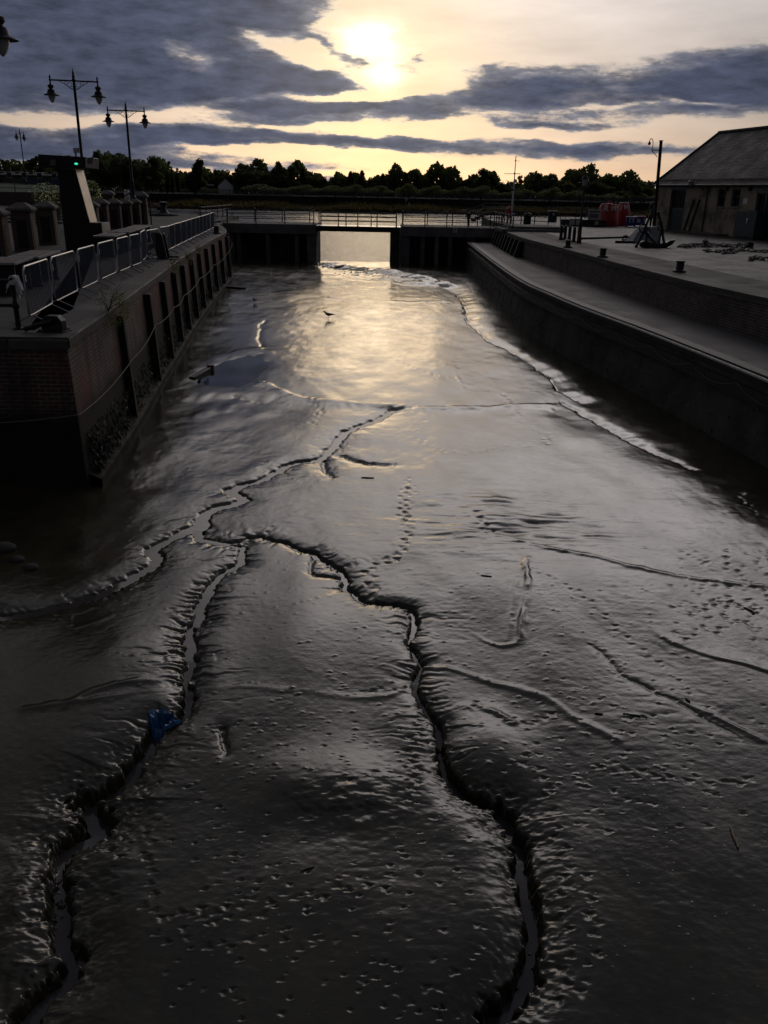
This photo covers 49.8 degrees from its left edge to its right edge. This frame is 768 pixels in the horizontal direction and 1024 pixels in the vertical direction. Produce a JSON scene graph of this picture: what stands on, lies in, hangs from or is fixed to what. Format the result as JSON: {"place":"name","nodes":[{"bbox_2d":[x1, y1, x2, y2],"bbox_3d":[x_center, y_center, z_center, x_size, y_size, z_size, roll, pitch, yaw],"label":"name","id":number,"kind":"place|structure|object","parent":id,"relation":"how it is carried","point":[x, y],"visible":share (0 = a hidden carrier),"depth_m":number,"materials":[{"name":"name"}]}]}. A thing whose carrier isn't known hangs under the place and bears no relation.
{"place":"outdoors","nodes":[
{"label":"outdoors","id":0,"kind":"place"},
{"bbox_2d":[0,183,59,192],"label":"grass bank","id":1,"kind":"structure","parent":0,"point":[8,187],"depth_m":109.24,"materials":[{"name":"green plant"}]},
{"bbox_2d":[0,170,57,179],"bbox_3d":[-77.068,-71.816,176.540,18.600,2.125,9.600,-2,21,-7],"label":"terraced house","id":2,"kind":"structure","parent":1,"relation":"on","point":[11,176],"depth_m":172.75,"materials":[{"name":"brick"}]},
{"bbox_2d":[25,156,47,171],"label":"poplar tree","id":3,"kind":"object","parent":1,"relation":"on","point":[31,163],"visible":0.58,"depth_m":198.35,"materials":[{"name":"green plant"}]},
{"bbox_2d":[26,177,58,184],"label":"hoarding","id":4,"kind":"object","parent":1,"relation":"on","point":[53,181],"visible":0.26,"depth_m":148.97,"materials":[{"name":"metal"}]},
{"bbox_2d":[85,151,115,188],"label":"spruce tree","id":5,"kind":"object","parent":1,"relation":"on","point":[98,176],"visible":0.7,"depth_m":207.12,"materials":[{"name":"green plant"}]},
{"bbox_2d":[105,156,141,189],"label":"broadleaf tree","id":6,"kind":"object","parent":1,"relation":"on","point":[119,171],"visible":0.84,"depth_m":207.70,"materials":[{"name":"green plant"}]},
{"bbox_2d":[142,155,164,191],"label":"poplar tree","id":7,"kind":"object","parent":1,"relation":"on","point":[157,176],"visible":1,"depth_m":210.50,"materials":[{"name":"green plant"}]},
{"bbox_2d":[182,158,207,193],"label":"pine tree","id":8,"kind":"object","parent":1,"relation":"on","point":[195,181],"visible":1,"depth_m":217.44,"materials":[{"name":"green plant"}]},
{"bbox_2d":[38,154,109,250],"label":"control tower","id":9,"kind":"structure","parent":0,"point":[82,226],"depth_m":32.86,"materials":[{"name":"black metal"}]},
{"bbox_2d":[0,223,232,488],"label":"brick quay wall","id":10,"kind":"structure","parent":0,"point":[43,375],"depth_m":16.35,"materials":[{"name":"brick"}]},
{"bbox_2d":[23,314,71,332],"bbox_3d":[-6.095,-3.408,14.961,0.724,0.290,0.412,4,21,7],"label":"mooring hook","id":11,"kind":"object","parent":10,"relation":"on","point":[50,323],"visible":1,"depth_m":14.88,"materials":[{"name":"black metal"}]},
{"bbox_2d":[94,279,125,330],"bbox_3d":[-5.806,-4.396,17.616,0.658,1.051,0.652,17,26,35],"label":"weed","id":12,"kind":"object","parent":10,"relation":"on","point":[103,303],"visible":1,"depth_m":17.61,"materials":[{"name":"green plant"}]},
{"bbox_2d":[0,238,231,422],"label":"safety rope","id":13,"kind":"object","parent":10,"relation":"hanging from","point":[117,378],"visible":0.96,"depth_m":16.95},
{"bbox_2d":[86,266,231,477],"bbox_3d":[-7.963,-9.467,37.019,0.936,0.939,46.459,-2,21,-7],"label":"seaweed","id":14,"kind":"object","parent":10,"relation":"attached to","point":[93,444],"visible":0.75,"depth_m":18.22,"materials":[{"name":"green plant"}]},
{"bbox_2d":[146,232,180,259],"bbox_3d":[-8.199,-9.783,30.388,1.312,0.920,0.546,5,22,9],"label":"mooring post","id":15,"kind":"object","parent":10,"relation":"on","point":[161,250],"visible":0.8,"depth_m":30.27,"materials":[{"name":"black metal"}]},
{"bbox_2d":[174,222,187,248],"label":"crowd barrier","id":16,"kind":"object","parent":10,"relation":"on","point":[177,228],"visible":0.96,"depth_m":35.43,"materials":[{"name":"metal"}]},
{"bbox_2d":[0,205,236,329],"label":"pavement","id":17,"kind":"structure","parent":0,"point":[7,317],"depth_m":23.16,"materials":[{"name":"grey concrete"}]},
{"bbox_2d":[0,208,11,256],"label":"brick pillar","id":18,"kind":"structure","parent":17,"relation":"on","point":[5,247],"depth_m":29.29,"materials":[{"name":"brown brick"}]},
{"bbox_2d":[0,15,18,56],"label":"street lamp","id":19,"kind":"object","parent":17,"relation":"on","point":[6,39],"visible":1,"depth_m":21.14,"materials":[{"name":"black metal"}]},
{"bbox_2d":[0,277,23,329],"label":"railing","id":20,"kind":"object","parent":17,"relation":"on","point":[15,305],"visible":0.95,"depth_m":14.98,"materials":[{"name":"black metal"}]},
{"bbox_2d":[6,275,23,299],"bbox_3d":[-6.650,-4.043,14.902,0.300,0.421,0.240,1,21,0],"label":"plastic bag","id":21,"kind":"object","parent":20,"relation":"hanging from","point":[16,282],"visible":1,"depth_m":14.83,"materials":[{"name":"white plastic"}]},
{"bbox_2d":[0,257,33,294],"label":"picnic table","id":22,"kind":"object","parent":17,"relation":"on","point":[9,266],"visible":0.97,"depth_m":19.72,"materials":[{"name":"wood"}]},
{"bbox_2d":[5,203,38,250],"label":"brick pillar","id":23,"kind":"structure","parent":17,"relation":"on","point":[23,224],"depth_m":32.45,"materials":[{"name":"brick"}]},
{"bbox_2d":[0,183,60,204],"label":"retaining wall","id":24,"kind":"structure","parent":17,"relation":"on","point":[8,198],"depth_m":98.86,"materials":[{"name":"concrete"}]},
{"bbox_2d":[3,208,62,223],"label":"terrace steps","id":25,"kind":"structure","parent":17,"relation":"on","point":[9,220],"depth_m":57.27,"materials":[{"name":"stone"}]},
{"bbox_2d":[29,183,60,220],"bbox_3d":[-22.917,-21.082,56.426,2.279,2.574,2.299,1,21,0],"label":"flower tub","id":26,"kind":"object","parent":25,"relation":"on","point":[58,210],"visible":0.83,"depth_m":56.25,"materials":[{"name":"concrete"}]},
{"bbox_2d":[8,250,60,286],"bbox_3d":[-9.312,-6.550,22.226,0.760,0.755,2.379,-2,21,-7],"label":"picnic table","id":27,"kind":"object","parent":17,"relation":"on","point":[37,255],"visible":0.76,"depth_m":22.10,"materials":[{"name":"wood"}]},
{"bbox_2d":[14,258,68,323],"bbox_3d":[-6.802,-4.372,16.320,0.693,1.080,1.994,-2,21,-8],"label":"crowd barrier","id":28,"kind":"object","parent":17,"relation":"on","point":[40,286],"visible":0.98,"depth_m":16.20,"materials":[{"name":"metal"}]},
{"bbox_2d":[32,201,59,244],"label":"brick pillar","id":29,"kind":"structure","parent":17,"relation":"on","point":[47,222],"depth_m":36.05,"materials":[{"name":"brick"}]},
{"bbox_2d":[43,250,91,307],"bbox_3d":[-7.105,-5.206,18.450,0.693,1.080,2.141,-1,21,-7],"label":"crowd barrier","id":30,"kind":"object","parent":17,"relation":"on","point":[75,289],"visible":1,"depth_m":18.33,"materials":[{"name":"metal"}]},
{"bbox_2d":[43,68,106,171],"bbox_3d":[-15.259,-18.047,41.743,2.973,7.836,0.773,-4,22,-13],"label":"street lamp","id":31,"kind":"object","parent":17,"relation":"on","point":[51,94],"visible":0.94,"depth_m":40.75,"materials":[{"name":"black metal"}]},
{"bbox_2d":[77,245,109,294],"bbox_3d":[-7.352,-6.031,20.562,0.693,1.080,1.798,-1,21,-6],"label":"crowd barrier","id":32,"kind":"object","parent":17,"relation":"on","point":[86,267],"visible":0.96,"depth_m":20.45,"materials":[{"name":"metal"}]},
{"bbox_2d":[94,199,110,229],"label":"brick pillar","id":33,"kind":"structure","parent":17,"relation":"on","point":[103,211],"depth_m":47.95,"materials":[{"name":"brick"}]},
{"bbox_2d":[93,233,125,256],"bbox_3d":[-10.383,-10.170,31.486,0.760,0.755,2.379,-1,21,-6],"label":"picnic table","id":34,"kind":"object","parent":17,"relation":"on","point":[102,237],"visible":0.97,"depth_m":30.66,"materials":[{"name":"wood"}]},
{"bbox_2d":[97,239,127,284],"bbox_3d":[-7.593,-6.873,22.715,0.693,1.080,1.931,-1,21,-5],"label":"crowd barrier","id":35,"kind":"object","parent":17,"relation":"on","point":[100,258],"visible":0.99,"depth_m":22.62,"materials":[{"name":"metal"}]},
{"bbox_2d":[108,199,122,228],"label":"brick pillar","id":36,"kind":"structure","parent":17,"relation":"on","point":[115,214],"depth_m":50.38,"materials":[{"name":"brick"}]},
{"bbox_2d":[109,236,140,276],"bbox_3d":[-7.734,-7.604,24.589,0.693,1.080,1.545,-1,21,-4],"label":"crowd barrier","id":37,"kind":"object","parent":17,"relation":"on","point":[124,255],"visible":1,"depth_m":24.47,"materials":[{"name":"metal"}]},
{"bbox_2d":[119,199,133,227],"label":"brick pillar","id":38,"kind":"structure","parent":17,"relation":"on","point":[127,215],"depth_m":52.12,"materials":[{"name":"brick"}]},
{"bbox_2d":[129,198,141,224],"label":"brick pillar","id":39,"kind":"structure","parent":17,"relation":"on","point":[136,212],"depth_m":53.53,"materials":[{"name":"brick"}]},
{"bbox_2d":[102,102,149,198],"bbox_3d":[-16.158,-22.892,52.520,2.954,5.878,0.754,-3,22,-11],"label":"street lamp","id":40,"kind":"object","parent":39,"relation":"on","point":[109,121],"visible":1,"depth_m":51.95,"materials":[{"name":"black metal"}]},
{"bbox_2d":[123,233,150,270],"bbox_3d":[-7.853,-8.211,26.146,0.693,1.080,1.251,0,21,-3],"label":"crowd barrier","id":41,"kind":"object","parent":17,"relation":"on","point":[135,257],"visible":0.99,"depth_m":26.13,"materials":[{"name":"metal"}]},
{"bbox_2d":[130,191,148,224],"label":"brick pillar","id":42,"kind":"structure","parent":17,"relation":"on","point":[142,196],"depth_m":55.27,"materials":[{"name":"brick"}]},
{"bbox_2d":[133,229,156,264],"bbox_3d":[-8.221,-9.066,28.328,0.693,1.080,1.888,-3,22,-10],"label":"crowd barrier","id":43,"kind":"object","parent":17,"relation":"on","point":[143,244],"visible":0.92,"depth_m":28.18,"materials":[{"name":"metal"}]},
{"bbox_2d":[141,229,158,260],"bbox_3d":[-8.343,-9.671,29.923,0.693,1.047,1.557,1,21,0],"label":"crowd barrier","id":44,"kind":"object","parent":17,"relation":"on","point":[147,239],"visible":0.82,"depth_m":29.60,"materials":[{"name":"metal"}]},
{"bbox_2d":[149,201,178,215],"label":"capstan","id":45,"kind":"object","parent":17,"relation":"on","point":[162,208],"visible":0.96,"depth_m":74.25,"materials":[{"name":"metal"}]},
{"bbox_2d":[197,354,268,386],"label":"pool water","id":46,"kind":"structure","parent":0,"point":[242,371],"depth_m":25.33,"materials":[{"name":"black liquid"}]},
{"bbox_2d":[0,410,538,1023],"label":"stream water","id":47,"kind":"structure","parent":0,"point":[98,830],"depth_m":8.23,"materials":[{"name":"grey liquid"}]},
{"bbox_2d":[147,707,181,740],"bbox_3d":[-2.362,2.242,8.750,0.402,0.221,0.279,13,24,27],"label":"plastic bag","id":48,"kind":"object","parent":47,"relation":"on","point":[162,720],"visible":0.9,"depth_m":8.76,"materials":[{"name":"blue plastic"}]},
{"bbox_2d":[91,195,651,217],"bbox_3d":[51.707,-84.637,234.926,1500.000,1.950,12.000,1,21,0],"label":"bank","id":49,"kind":"structure","parent":0,"point":[376,212],"depth_m":231.42,"materials":[{"name":"plant"}]},
{"bbox_2d":[93,192,651,210],"bbox_3d":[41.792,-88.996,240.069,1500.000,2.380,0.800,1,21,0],"label":"flood wall","id":50,"kind":"structure","parent":49,"relation":"on","point":[309,199],"depth_m":239.61,"materials":[{"name":"concrete"}]},
{"bbox_2d":[99,188,650,202],"bbox_3d":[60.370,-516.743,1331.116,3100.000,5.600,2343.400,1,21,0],"label":"ground","id":51,"kind":"structure","parent":0,"point":[375,196],"depth_m":273.09,"materials":[{"name":"green plant"}]},
{"bbox_2d":[217,176,232,193],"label":"gabled house","id":52,"kind":"structure","parent":51,"relation":"on","point":[224,184],"depth_m":275.51,"materials":[{"name":"white paint"}]},
{"bbox_2d":[232,169,261,193],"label":"broadleaf tree","id":53,"kind":"object","parent":51,"relation":"on","point":[242,176],"visible":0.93,"depth_m":275.96,"materials":[{"name":"green plant"}]},
{"bbox_2d":[242,183,285,194],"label":"willow bush","id":54,"kind":"object","parent":51,"relation":"on","point":[263,187],"visible":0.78,"depth_m":252.00,"materials":[{"name":"green plant"}]},
{"bbox_2d":[269,174,288,194],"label":"broadleaf tree","id":55,"kind":"object","parent":51,"relation":"on","point":[281,181],"visible":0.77,"depth_m":281.37,"materials":[{"name":"green plant"}]},
{"bbox_2d":[286,165,301,194],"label":"poplar tree","id":56,"kind":"object","parent":51,"relation":"on","point":[291,174],"visible":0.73,"depth_m":277.15,"materials":[{"name":"green plant"}]},
{"bbox_2d":[282,184,320,195],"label":"willow bush","id":57,"kind":"object","parent":51,"relation":"on","point":[301,188],"visible":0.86,"depth_m":247.87,"materials":[{"name":"green plant"}]},
{"bbox_2d":[316,176,335,194],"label":"broadleaf tree","id":58,"kind":"object","parent":51,"relation":"on","point":[322,182],"visible":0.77,"depth_m":282.58,"materials":[{"name":"green plant"}]},
{"bbox_2d":[0,149,654,201],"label":"wood","id":59,"kind":"object","parent":51,"relation":"on","point":[572,176],"visible":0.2,"depth_m":294.42,"materials":[{"name":"green plant"}]},
{"bbox_2d":[337,184,365,196],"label":"willow bush","id":60,"kind":"object","parent":51,"relation":"on","point":[356,188],"visible":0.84,"depth_m":250.03,"materials":[{"name":"green plant"}]},
{"bbox_2d":[91,187,653,202],"bbox_3d":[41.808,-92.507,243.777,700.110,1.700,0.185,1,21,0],"label":"fence","id":61,"kind":"object","parent":51,"relation":"on","point":[447,194],"visible":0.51,"depth_m":243.71,"materials":[{"name":"metal"}]},
{"bbox_2d":[361,185,393,197],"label":"willow bush","id":62,"kind":"object","parent":51,"relation":"on","point":[382,189],"visible":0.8,"depth_m":247.71,"materials":[{"name":"green plant"}]},
{"bbox_2d":[384,173,398,196],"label":"spruce tree","id":63,"kind":"object","parent":51,"relation":"on","point":[393,185],"visible":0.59,"depth_m":283.38,"materials":[{"name":"green plant"}]},
{"bbox_2d":[394,183,418,197],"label":"willow bush","id":64,"kind":"object","parent":51,"relation":"on","point":[408,188],"visible":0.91,"depth_m":248.58,"materials":[{"name":"green plant"}]},
{"bbox_2d":[416,185,447,196],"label":"willow bush","id":65,"kind":"object","parent":51,"relation":"on","point":[432,190],"visible":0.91,"depth_m":247.08,"materials":[{"name":"green plant"}]},
{"bbox_2d":[462,185,498,198],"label":"willow bush","id":66,"kind":"object","parent":51,"relation":"on","point":[484,190],"visible":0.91,"depth_m":247.90,"materials":[{"name":"green plant"}]},
{"bbox_2d":[474,168,494,198],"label":"poplar tree","id":67,"kind":"object","parent":51,"relation":"on","point":[484,174],"visible":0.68,"depth_m":276.63,"materials":[{"name":"green plant"}]},
{"bbox_2d":[496,188,537,199],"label":"willow bush","id":68,"kind":"object","parent":51,"relation":"on","point":[527,192],"visible":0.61,"depth_m":249.41,"materials":[{"name":"green plant"}]},
{"bbox_2d":[527,173,547,196],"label":"birch tree","id":69,"kind":"object","parent":51,"relation":"on","point":[538,182],"visible":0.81,"depth_m":268.62,"materials":[{"name":"green plant"}]},
{"bbox_2d":[533,187,562,199],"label":"willow bush","id":70,"kind":"object","parent":51,"relation":"on","point":[555,192],"visible":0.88,"depth_m":247.94,"materials":[{"name":"green plant"}]},
{"bbox_2d":[563,190,598,201],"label":"willow bush","id":71,"kind":"object","parent":51,"relation":"on","point":[574,193],"visible":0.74,"depth_m":251.15,"materials":[{"name":"green plant"}]},
{"bbox_2d":[580,181,606,200],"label":"broadleaf tree","id":72,"kind":"object","parent":51,"relation":"on","point":[593,189],"visible":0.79,"depth_m":273.13,"materials":[{"name":"green plant"}]},
{"bbox_2d":[623,179,642,197],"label":"birch tree","id":73,"kind":"object","parent":51,"relation":"on","point":[634,186],"visible":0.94,"depth_m":250.55,"materials":[{"name":"green plant"}]},
{"bbox_2d":[0,260,767,1023],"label":"mud","id":74,"kind":"structure","parent":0,"point":[608,536],"depth_m":9.31,"materials":[{"name":"soil"}]},
{"bbox_2d":[189,364,214,378],"bbox_3d":[-5.482,-4.102,25.048,0.253,0.470,1.560,5,21,9],"label":"sunken timber","id":75,"kind":"object","parent":74,"relation":"on","point":[208,368],"visible":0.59,"depth_m":25.04,"materials":[{"name":"wood"}]},
{"bbox_2d":[465,241,767,467],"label":"ledge wall","id":76,"kind":"structure","parent":74,"relation":"on","point":[726,370],"depth_m":22.93,"materials":[{"name":"concrete"}]},
{"bbox_2d":[474,242,767,370],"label":"walkway","id":77,"kind":"structure","parent":76,"relation":"on","point":[750,350],"depth_m":26.68,"materials":[{"name":"concrete"}]},
{"bbox_2d":[491,229,767,341],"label":"brick dock wall","id":78,"kind":"structure","parent":77,"relation":"on","point":[733,307],"depth_m":27.90,"materials":[{"name":"brick"}]},
{"bbox_2d":[526,232,767,289],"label":"quay strip","id":79,"kind":"object","parent":78,"relation":"on","point":[746,281],"visible":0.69,"depth_m":31.34,"materials":[{"name":"grey concrete"}]},
{"bbox_2d":[576,173,588,242],"bbox_3d":[10.352,-15.881,43.208,0.386,3.536,0.386,-19,29,-41],"label":"lantern lamp","id":80,"kind":"object","parent":79,"relation":"on","point":[585,178],"visible":1,"depth_m":43.18,"materials":[{"name":"black metal"}]},
{"bbox_2d":[0,0,767,186],"label":"sky","id":81,"kind":"structure","parent":0,"point":[556,87],"materials":[{"name":"grey"}]},
{"bbox_2d":[148,208,647,261],"bbox_3d":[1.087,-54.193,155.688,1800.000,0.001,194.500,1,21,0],"label":"river","id":82,"kind":"structure","parent":0,"point":[357,246],"depth_m":151.89,"materials":[{"name":"black liquid"}]},
{"bbox_2d":[223,221,320,262],"bbox_3d":[-8.664,-20.821,65.146,7.040,3.675,4.400,1,21,0],"label":"lock abutment","id":83,"kind":"object","parent":82,"relation":"in","point":[258,240],"visible":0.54,"depth_m":63.73,"materials":[{"name":"concrete"}]},
{"bbox_2d":[199,206,309,221],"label":"railing","id":84,"kind":"object","parent":83,"relation":"on","point":[282,217],"visible":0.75,"depth_m":65.99,"materials":[{"name":"black metal"}]},
{"bbox_2d":[226,208,313,223],"bbox_3d":[-8.579,-22.320,62.471,6.690,1.040,0.140,1,21,0],"label":"railing","id":85,"kind":"object","parent":83,"relation":"on","point":[255,218],"visible":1,"depth_m":62.40,"materials":[{"name":"black metal"}]},
{"bbox_2d":[316,225,400,232],"bbox_3d":[-1.914,-21.774,63.597,6.420,0.395,2.100,1,21,0],"label":"footbridge","id":86,"kind":"object","parent":83,"relation":"attached to","point":[361,228],"visible":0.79,"depth_m":62.73,"materials":[{"name":"black metal"}]},
{"bbox_2d":[318,212,396,226],"bbox_3d":[-1.982,-22.100,62.505,5.990,1.010,0.140,1,21,0],"label":"railing","id":87,"kind":"object","parent":86,"relation":"on","point":[357,217],"visible":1,"depth_m":62.43,"materials":[{"name":"black metal"}]},
{"bbox_2d":[320,211,396,225],"bbox_3d":[-1.969,-22.769,64.230,5.990,1.010,0.140,1,21,0],"label":"railing","id":88,"kind":"object","parent":86,"relation":"on","point":[346,216],"visible":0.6,"depth_m":64.16,"materials":[{"name":"black metal"}]},
{"bbox_2d":[390,233,399,263],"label":"gate pier","id":89,"kind":"structure","parent":82,"relation":"in","point":[394,246],"depth_m":63.27,"materials":[{"name":"wood"}]},
{"bbox_2d":[400,224,495,264],"bbox_3d":[4.883,-20.549,65.146,7.260,3.675,4.400,1,21,0],"label":"lock abutment","id":90,"kind":"object","parent":82,"relation":"in","point":[433,244],"visible":0.52,"depth_m":63.47,"materials":[{"name":"concrete"}]},
{"bbox_2d":[402,211,491,227],"bbox_3d":[4.743,-22.063,62.467,6.740,1.060,0.140,1,21,0],"label":"railing","id":91,"kind":"object","parent":90,"relation":"on","point":[446,217],"visible":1,"depth_m":62.41,"materials":[{"name":"black metal"}]},
{"bbox_2d":[402,210,503,225],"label":"railing","id":92,"kind":"object","parent":90,"relation":"on","point":[452,216],"visible":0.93,"depth_m":65.99,"materials":[{"name":"black metal"}]},
{"bbox_2d":[560,219,605,226],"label":"plinth","id":93,"kind":"structure","parent":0,"point":[592,223],"depth_m":66.94,"materials":[{"name":"concrete"}]},
{"bbox_2d":[488,217,767,284],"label":"cobbled quay","id":94,"kind":"structure","parent":0,"point":[738,263],"depth_m":40.91,"materials":[{"name":"grey stone"}]},
{"bbox_2d":[466,203,516,221],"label":"railing","id":95,"kind":"object","parent":94,"relation":"on","point":[483,214],"visible":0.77,"depth_m":72.23,"materials":[{"name":"metal"}]},
{"bbox_2d":[494,224,563,232],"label":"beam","id":96,"kind":"structure","parent":94,"relation":"on","point":[531,228],"depth_m":55.87,"materials":[{"name":"concrete"}]},
{"bbox_2d":[599,203,618,225],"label":"navigation buoy","id":97,"kind":"object","parent":94,"relation":"on","point":[609,213],"visible":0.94,"depth_m":68.08,"materials":[{"name":"red paint"}]},
{"bbox_2d":[618,202,629,225],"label":"navigation buoy","id":98,"kind":"object","parent":94,"relation":"on","point":[623,210],"visible":0.92,"depth_m":69.99,"materials":[{"name":"red paint"}]},
{"bbox_2d":[626,226,657,242],"bbox_3d":[14.297,-15.314,45.654,1.525,0.855,1.278,1,21,0],"label":"concrete block","id":99,"kind":"object","parent":94,"relation":"on","point":[635,235],"depth_m":45.22,"materials":[{"name":"grey concrete"}]},
{"bbox_2d":[635,211,675,247],"bbox_3d":[13.530,-14.038,41.302,2.062,1.803,0.667,0,21,-3],"label":"anchor","id":100,"kind":"object","parent":94,"relation":"on","point":[655,244],"visible":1,"depth_m":41.26,"materials":[{"name":"black metal"}]},
{"bbox_2d":[648,138,662,226],"bbox_3d":[19.757,-24.105,61.029,1.291,6.321,0.354,7,22,14],"label":"lamp post","id":101,"kind":"object","parent":94,"relation":"on","point":[657,182],"visible":0.96,"depth_m":60.71,"materials":[{"name":"black metal"}]},
{"bbox_2d":[652,125,767,239],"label":"brick warehouse","id":102,"kind":"structure","parent":94,"relation":"on","point":[722,176],"depth_m":57.93,"materials":[{"name":"brick"}]},
{"bbox_2d":[668,186,687,229],"bbox_3d":[21.813,-22.575,61.460,0.315,3.183,2.391,-3,22,-10],"label":"door","id":103,"kind":"structure","parent":102,"relation":"in","point":[678,202],"depth_m":61.62,"materials":[{"name":"grey paint"}]},
{"bbox_2d":[756,188,767,238],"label":"door","id":104,"kind":"structure","parent":102,"relation":"in","point":[763,198],"depth_m":51.87,"materials":[{"name":"grey paint"}]},
{"bbox_2d":[702,248,767,252],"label":"anchor chain","id":105,"kind":"object","parent":94,"relation":"on","point":[723,250],"visible":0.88,"depth_m":39.23,"materials":[{"name":"black metal"}]},
{"bbox_2d":[733,210,767,239],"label":"storage locker","id":106,"kind":"object","parent":94,"relation":"on","point":[753,225],"visible":1,"depth_m":51.52,"materials":[{"name":"grey metal"}]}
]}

